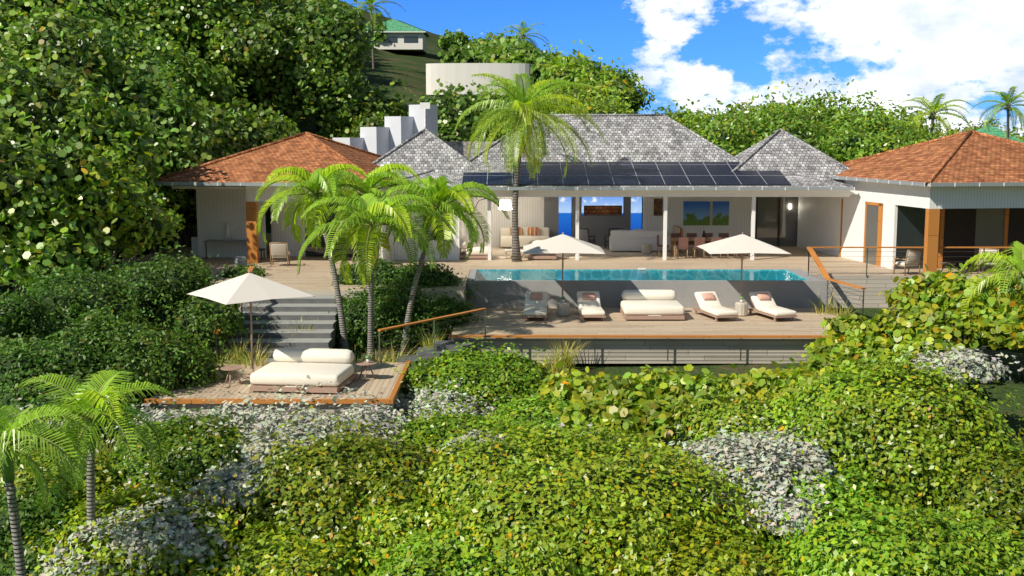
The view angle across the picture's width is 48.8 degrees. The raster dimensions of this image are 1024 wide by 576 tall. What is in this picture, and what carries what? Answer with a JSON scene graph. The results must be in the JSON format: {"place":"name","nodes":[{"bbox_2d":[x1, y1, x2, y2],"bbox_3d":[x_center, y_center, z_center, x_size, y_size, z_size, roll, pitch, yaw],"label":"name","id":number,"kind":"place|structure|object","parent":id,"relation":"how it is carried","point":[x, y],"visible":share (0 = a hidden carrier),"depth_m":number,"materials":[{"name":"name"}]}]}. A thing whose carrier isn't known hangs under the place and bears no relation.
{"place":"outdoors","nodes":[
{"label":"outdoors","id":0,"kind":"place"},
{"bbox_2d":[176,135,208,246],"bbox_3d":[-15.428,-4.404,52.804,4.017,6.366,4.328,0,8,0],"label":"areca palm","id":1,"kind":"object","parent":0,"point":[180,240],"depth_m":53.02,"materials":[{"name":"green plant"}]},
{"bbox_2d":[333,105,437,155],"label":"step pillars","id":2,"kind":"structure","parent":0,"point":[394,132],"depth_m":58.52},
{"bbox_2d":[0,0,1023,563],"bbox_3d":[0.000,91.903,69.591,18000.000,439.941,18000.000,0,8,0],"label":"grassy ground","id":3,"kind":"structure","parent":0,"point":[406,68],"depth_m":41.15,"materials":[{"name":"green plant"}]},
{"bbox_2d":[0,399,89,575],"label":"palm","id":4,"kind":"object","parent":3,"relation":"on","point":[21,419],"depth_m":18.46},
{"bbox_2d":[10,370,177,526],"bbox_3d":[-7.938,3.932,21.186,3.160,4.564,3.225,0,8,0],"label":"palm","id":5,"kind":"object","parent":3,"relation":"on","point":[87,396],"depth_m":20.93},
{"bbox_2d":[0,478,244,575],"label":"dark shrub","id":6,"kind":"object","parent":3,"relation":"on","point":[35,524],"depth_m":21.44,"materials":[{"name":"green plant"}]},
{"bbox_2d":[112,198,185,273],"bbox_3d":[-15.176,-1.603,42.353,5.666,4.114,4.449,0,8,0],"label":"frangipani tree","id":7,"kind":"object","parent":3,"relation":"on","point":[170,214],"depth_m":42.70,"materials":[{"name":"green plant"}]},
{"bbox_2d":[13,96,323,296],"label":"tree trunks","id":8,"kind":"object","parent":3,"relation":"on","point":[188,235],"visible":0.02,"depth_m":52.98,"materials":[{"name":"brown plant"}]},
{"bbox_2d":[0,245,482,452],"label":"shrub","id":9,"kind":"object","parent":3,"relation":"on","point":[62,331],"depth_m":30.00,"materials":[{"name":"green plant"}]},
{"bbox_2d":[0,0,520,289],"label":"trees","id":10,"kind":"object","parent":3,"relation":"on","point":[113,44],"depth_m":50.16,"materials":[{"name":"green plant"}]},
{"bbox_2d":[144,360,410,424],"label":"deck terrace","id":11,"kind":"structure","parent":3,"relation":"on","point":[387,379],"depth_m":28.11,"materials":[{"name":"brown wood"}]},
{"bbox_2d":[220,366,242,386],"bbox_3d":[-7.250,2.287,29.198,0.560,0.456,0.560,0,8,0],"label":"side table","id":12,"kind":"object","parent":11,"relation":"on","point":[229,369],"visible":1,"depth_m":29.20,"materials":[{"name":"beige wood"}]},
{"bbox_2d":[213,266,253,363],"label":"rail stairs","id":13,"kind":"structure","parent":11,"relation":"on","point":[250,268],"depth_m":33.52,"materials":[{"name":"brown metal"}]},
{"bbox_2d":[187,270,314,377],"bbox_3d":[-6.950,0.947,30.081,2.511,2.870,2.511,-6,9,-38],"label":"umbrella","id":14,"kind":"object","parent":11,"relation":"on","point":[250,287],"visible":0.84,"depth_m":29.44,"materials":[{"name":"beige fabric"}]},
{"bbox_2d":[249,348,356,393],"bbox_3d":[-5.347,2.110,29.102,2.300,0.820,2.005,1,8,7],"label":"daybed","id":15,"kind":"object","parent":11,"relation":"on","point":[291,367],"visible":0.99,"depth_m":28.69,"materials":[{"name":"beige fabric"}]},
{"bbox_2d":[356,355,376,380],"bbox_3d":[-3.850,2.098,29.829,0.560,0.666,0.560,0,8,0],"label":"side table","id":16,"kind":"object","parent":11,"relation":"on","point":[367,362],"visible":1,"depth_m":29.77,"materials":[{"name":"beige wood"}]},
{"bbox_2d":[378,308,486,366],"bbox_3d":[-2.250,1.411,32.664,3.814,1.325,0.140,-6,10,-39],"label":"rail","id":17,"kind":"object","parent":11,"relation":"on","point":[428,320],"visible":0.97,"depth_m":32.59,"materials":[{"name":"brown metal"}]},
{"bbox_2d":[255,163,374,349],"bbox_3d":[-6.140,-0.845,34.979,3.904,6.006,4.199,0,8,0],"label":"christmas palm","id":18,"kind":"object","parent":3,"relation":"on","point":[313,181],"depth_m":34.61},
{"bbox_2d":[219,295,471,381],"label":"stone stairs","id":19,"kind":"structure","parent":3,"relation":"on","point":[308,311],"depth_m":34.85,"materials":[{"name":"grey stone"}]},
{"bbox_2d":[302,163,419,296],"bbox_3d":[-4.826,-1.161,37.027,4.410,5.860,4.598,0,8,0],"label":"christmas palm","id":20,"kind":"object","parent":3,"relation":"on","point":[376,174],"depth_m":36.32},
{"bbox_2d":[342,0,405,68],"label":"hill palm","id":21,"kind":"object","parent":3,"relation":"on","point":[373,11],"depth_m":114.32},
{"bbox_2d":[297,193,455,361],"bbox_3d":[-3.976,-0.151,33.338,4.660,5.240,5.074,0,8,0],"label":"christmas palm","id":22,"kind":"object","parent":3,"relation":"on","point":[376,205],"depth_m":32.78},
{"bbox_2d":[290,0,566,99],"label":"trees","id":23,"kind":"object","parent":3,"relation":"on","point":[491,50],"depth_m":112.71,"materials":[{"name":"green plant"}]},
{"bbox_2d":[380,175,509,352],"bbox_3d":[-2.131,-0.781,35.788,4.212,5.628,4.098,0,8,0],"label":"christmas palm","id":24,"kind":"object","parent":3,"relation":"on","point":[442,193],"depth_m":34.90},
{"bbox_2d":[65,279,854,464],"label":"plant grasses","id":25,"kind":"object","parent":3,"relation":"on","point":[566,360],"visible":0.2,"depth_m":33.08,"materials":[{"name":"green plant"}]},
{"bbox_2d":[0,341,1023,575],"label":"silver shrub","id":26,"kind":"object","parent":3,"relation":"on","point":[774,456],"depth_m":23.19,"materials":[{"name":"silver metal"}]},
{"bbox_2d":[0,336,1023,575],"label":"shrub","id":27,"kind":"object","parent":3,"relation":"on","point":[765,546],"depth_m":22.13,"materials":[{"name":"green plant"}]},
{"bbox_2d":[495,21,549,48],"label":"hill palm","id":28,"kind":"object","parent":3,"relation":"on","point":[521,29],"depth_m":138.77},
{"bbox_2d":[31,60,1023,263],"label":"trees","id":29,"kind":"object","parent":3,"relation":"on","point":[841,120],"depth_m":63.33,"materials":[{"name":"green plant"}]},
{"bbox_2d":[448,335,827,360],"bbox_3d":[5.175,1.867,34.085,14.185,0.920,0.300,0,8,0],"label":"rail","id":30,"kind":"object","parent":3,"relation":"on","point":[643,336],"visible":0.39,"depth_m":33.97,"materials":[{"name":"brown wood"}]},
{"bbox_2d":[366,19,1023,142],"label":"buildings","id":31,"kind":"structure","parent":3,"relation":"on","point":[401,37],"depth_m":86.21,"materials":[{"name":"paint"}]},
{"bbox_2d":[533,263,1023,444],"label":"bushes","id":32,"kind":"object","parent":3,"relation":"on","point":[934,314],"depth_m":29.96,"materials":[{"name":"green plant"}]},
{"bbox_2d":[539,40,1023,142],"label":"hillside trees","id":33,"kind":"object","parent":3,"relation":"on","point":[572,62],"depth_m":99.27,"materials":[{"name":"green plant"}]},
{"bbox_2d":[807,247,865,313],"bbox_3d":[11.334,-0.313,39.977,0.441,1.975,3.607,-2,8,-16],"label":"rail","id":34,"kind":"object","parent":3,"relation":"on","point":[823,271],"visible":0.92,"depth_m":40.06,"materials":[{"name":"brown wood"}]},
{"bbox_2d":[891,93,971,139],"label":"hill palm","id":35,"kind":"object","parent":3,"relation":"on","point":[938,105],"depth_m":87.54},
{"bbox_2d":[959,241,1023,378],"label":"palm","id":36,"kind":"object","parent":3,"relation":"on","point":[1019,262],"depth_m":31.21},
{"bbox_2d":[971,86,1023,138],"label":"hill palm","id":37,"kind":"object","parent":3,"relation":"on","point":[1010,100],"depth_m":100.43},
{"bbox_2d":[539,56,560,95],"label":"hill palm","id":38,"kind":"object","parent":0,"point":[556,57],"depth_m":104.23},
{"bbox_2d":[116,233,1020,314],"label":"deck terrace","id":39,"kind":"structure","parent":0,"point":[310,279],"depth_m":44.44,"materials":[{"name":"beige wood"}]},
{"bbox_2d":[203,222,264,259],"bbox_3d":[-11.700,-2.013,47.695,2.600,1.540,1.500,0,8,0],"label":"outdoor table","id":40,"kind":"object","parent":39,"relation":"on","point":[227,237],"visible":0.66,"depth_m":47.75,"materials":[{"name":"grey"}]},
{"bbox_2d":[233,256,247,267],"bbox_3d":[-10.550,-0.972,43.848,0.540,0.480,0.526,0,8,0],"label":"chair","id":41,"kind":"object","parent":39,"relation":"on","point":[237,260],"visible":0.64,"depth_m":43.63,"materials":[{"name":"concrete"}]},
{"bbox_2d":[270,242,289,266],"bbox_3d":[-9.245,-1.362,44.947,0.710,0.970,0.764,-1,8,-5],"label":"armchair","id":42,"kind":"object","parent":39,"relation":"on","point":[279,250],"visible":1,"depth_m":44.62,"materials":[{"name":"beige fabric"}]},
{"bbox_2d":[172,185,393,262],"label":"pavilion walls","id":43,"kind":"structure","parent":39,"relation":"on","point":[237,208],"depth_m":48.05,"materials":[{"name":"white paint"}]},
{"bbox_2d":[149,132,397,185],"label":"pavilion roof","id":44,"kind":"structure","parent":43,"relation":"on","point":[306,151],"depth_m":46.36,"materials":[{"name":"orange tile"}]},
{"bbox_2d":[460,237,491,258],"bbox_3d":[-1.577,-1.714,48.188,1.405,0.820,1.900,0,8,0],"label":"daybed","id":45,"kind":"object","parent":39,"relation":"on","point":[464,242],"depth_m":47.31,"materials":[{"name":"beige fabric"}]},
{"bbox_2d":[466,198,511,248],"bbox_3d":[-1.085,-2.918,51.036,2.437,2.463,0.595,5,9,31],"label":"floor lamp","id":46,"kind":"object","parent":39,"relation":"on","point":[506,204],"visible":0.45,"depth_m":50.25,"materials":[{"name":"white"}]},
{"bbox_2d":[505,249,523,257],"bbox_3d":[0.125,-1.478,48.270,0.850,0.330,0.900,0,8,0],"label":"coffee table","id":47,"kind":"object","parent":39,"relation":"on","point":[510,250],"visible":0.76,"depth_m":47.86,"materials":[{"name":"white wood"}]},
{"bbox_2d":[500,227,549,246],"bbox_3d":[0.600,-2.370,52.364,2.300,0.890,1.000,0,8,0],"label":"sofa","id":48,"kind":"object","parent":39,"relation":"on","point":[527,235],"visible":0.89,"depth_m":52.37,"materials":[{"name":"white fabric"}]},
{"bbox_2d":[454,73,606,261],"bbox_3d":[0.736,-4.838,45.940,6.176,7.630,6.483,0,8,0],"label":"coconut palm","id":49,"kind":"object","parent":39,"relation":"on","point":[529,100],"depth_m":45.39,"materials":[{"name":"green plant"}]},
{"bbox_2d":[444,141,623,232],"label":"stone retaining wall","id":50,"kind":"structure","parent":39,"relation":"on","point":[461,147],"depth_m":60.34,"materials":[{"name":"grey stone"}]},
{"bbox_2d":[527,240,555,259],"bbox_3d":[1.250,-1.639,47.616,1.250,0.820,1.305,0,8,0],"label":"daybed","id":51,"kind":"object","parent":39,"relation":"on","point":[541,256],"depth_m":47.07,"materials":[{"name":"beige"}]},
{"bbox_2d":[579,228,594,244],"bbox_3d":[3.369,-2.290,51.993,0.710,0.970,0.761,4,9,30],"label":"armchair","id":52,"kind":"object","parent":39,"relation":"on","point":[584,234],"visible":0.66,"depth_m":51.66,"materials":[{"name":"black fabric"}]},
{"bbox_2d":[605,228,623,248],"bbox_3d":[4.710,-2.302,52.086,0.710,0.970,0.764,-1,8,-10],"label":"armchair","id":53,"kind":"object","parent":39,"relation":"on","point":[608,235],"visible":0.35,"depth_m":51.72,"materials":[{"name":"black"}]},
{"bbox_2d":[641,243,650,253],"bbox_3d":[5.900,-1.719,49.600,0.426,0.460,0.426,0,8,0],"label":"side table","id":54,"kind":"object","parent":39,"relation":"on","point":[645,248],"depth_m":49.42,"materials":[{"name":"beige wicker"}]},
{"bbox_2d":[609,225,685,250],"bbox_3d":[6.100,-2.269,51.288,3.400,1.010,2.110,0,8,0],"label":"white sofa","id":55,"kind":"object","parent":39,"relation":"on","point":[626,240],"visible":0.75,"depth_m":50.26,"materials":[{"name":"white fabric"}]},
{"bbox_2d":[467,268,837,306],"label":"pool","id":56,"kind":"structure","parent":39,"relation":"in","point":[511,287],"depth_m":40.27,"materials":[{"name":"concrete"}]},
{"bbox_2d":[657,231,750,258],"bbox_3d":[8.250,-1.910,48.566,3.980,1.111,2.180,0,8,0],"label":"dining set","id":57,"kind":"object","parent":39,"relation":"on","point":[687,241],"visible":0.63,"depth_m":48.16,"materials":[{"name":"beige wood"}]},
{"bbox_2d":[893,249,922,275],"bbox_3d":[14.771,-0.984,42.075,0.710,0.970,0.763,-3,8,-20],"label":"armchair","id":58,"kind":"object","parent":39,"relation":"on","point":[913,259],"visible":1,"depth_m":41.79,"materials":[{"name":"beige fabric"}]},
{"bbox_2d":[797,180,1023,273],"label":"pavilion walls","id":59,"kind":"structure","parent":39,"relation":"on","point":[930,220],"depth_m":44.18,"materials":[{"name":"white paint"}]},
{"bbox_2d":[831,130,1023,186],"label":"pavilion roof","id":60,"kind":"structure","parent":59,"relation":"on","point":[970,158],"depth_m":43.91,"materials":[{"name":"orange tile"}]},
{"bbox_2d":[808,247,1019,275],"bbox_3d":[18.475,-0.977,41.649,15.085,1.095,0.140,0,8,0],"label":"rail","id":61,"kind":"object","parent":39,"relation":"on","point":[867,251],"visible":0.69,"depth_m":41.60,"materials":[{"name":"brown wood"}]},
{"bbox_2d":[939,263,955,272],"bbox_3d":[16.300,-0.720,42.268,0.600,0.407,0.600,0,8,0],"label":"porch table","id":62,"kind":"object","parent":39,"relation":"on","point":[945,264],"visible":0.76,"depth_m":42.20,"materials":[{"name":"beige wood"}]},
{"bbox_2d":[974,248,998,273],"bbox_3d":[17.890,-1.049,42.568,0.710,0.970,0.764,1,8,10],"label":"armchair","id":63,"kind":"object","parent":39,"relation":"on","point":[988,249],"visible":0.45,"depth_m":42.25,"materials":[{"name":"beige fabric"}]},
{"bbox_2d":[378,190,852,259],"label":"house walls","id":64,"kind":"structure","parent":0,"point":[770,217],"depth_m":52.97,"materials":[{"name":"white paint"}]},
{"bbox_2d":[372,102,854,189],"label":"house roof","id":65,"kind":"structure","parent":64,"relation":"on","point":[650,152],"depth_m":49.18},
{"bbox_2d":[451,307,837,363],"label":"deck terrace","id":66,"kind":"structure","parent":0,"point":[511,321],"depth_m":34.90,"materials":[{"name":"beige wood"}]},
{"bbox_2d":[523,291,547,320],"bbox_3d":[0.800,0.606,38.055,0.800,0.765,2.000,0,8,3],"label":"lounger","id":67,"kind":"object","parent":66,"relation":"on","point":[536,304],"visible":1,"depth_m":38.40,"materials":[{"name":"beige fabric"}]},
{"bbox_2d":[557,296,569,316],"bbox_3d":[1.740,0.614,38.358,0.426,0.670,0.426,0,8,0],"label":"side table","id":68,"kind":"object","parent":66,"relation":"on","point":[563,308],"visible":1,"depth_m":38.20,"materials":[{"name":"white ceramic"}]},
{"bbox_2d":[523,232,605,313],"bbox_3d":[1.740,-0.518,38.714,2.711,2.820,2.711,0,8,0],"label":"umbrella","id":69,"kind":"object","parent":66,"relation":"on","point":[563,243],"visible":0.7,"depth_m":37.83,"materials":[{"name":"beige fabric"}]},
{"bbox_2d":[576,291,605,320],"bbox_3d":[2.650,0.606,38.055,0.800,0.765,2.000,0,8,-2],"label":"lounger","id":70,"kind":"object","parent":66,"relation":"on","point":[589,304],"visible":1,"depth_m":38.39,"materials":[{"name":"beige fabric"}]},
{"bbox_2d":[620,290,684,319],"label":"pool daybed","id":71,"kind":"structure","parent":66,"relation":"on","point":[650,305],"depth_m":37.46,"materials":[{"name":"beige fabric"}]},
{"bbox_2d":[692,291,738,321],"bbox_3d":[6.850,0.612,38.005,0.800,0.765,2.000,-2,8,-14],"label":"lounger","id":72,"kind":"object","parent":66,"relation":"on","point":[708,303],"visible":1,"depth_m":38.17,"materials":[{"name":"beige fabric"}]},
{"bbox_2d":[735,296,747,316],"bbox_3d":[7.800,0.614,38.358,0.426,0.670,0.426,0,8,0],"label":"side table","id":73,"kind":"object","parent":66,"relation":"on","point":[741,307],"visible":0.89,"depth_m":38.20,"materials":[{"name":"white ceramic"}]},
{"bbox_2d":[697,232,791,296],"bbox_3d":[7.880,-0.518,38.714,2.711,2.820,2.711,0,8,0],"label":"umbrella","id":74,"kind":"object","parent":66,"relation":"on","point":[742,243],"visible":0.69,"depth_m":37.83,"materials":[{"name":"beige fabric"}]},
{"bbox_2d":[748,291,797,321],"bbox_3d":[8.750,0.612,38.005,0.800,0.765,2.000,-2,8,-16],"label":"lounger","id":75,"kind":"object","parent":66,"relation":"on","point":[763,302],"visible":0.99,"depth_m":38.17,"materials":[{"name":"beige fabric"}]},
{"bbox_2d":[341,0,1023,136],"label":"sky","id":76,"kind":"structure","parent":0,"point":[728,51],"materials":[{"name":"blue"}]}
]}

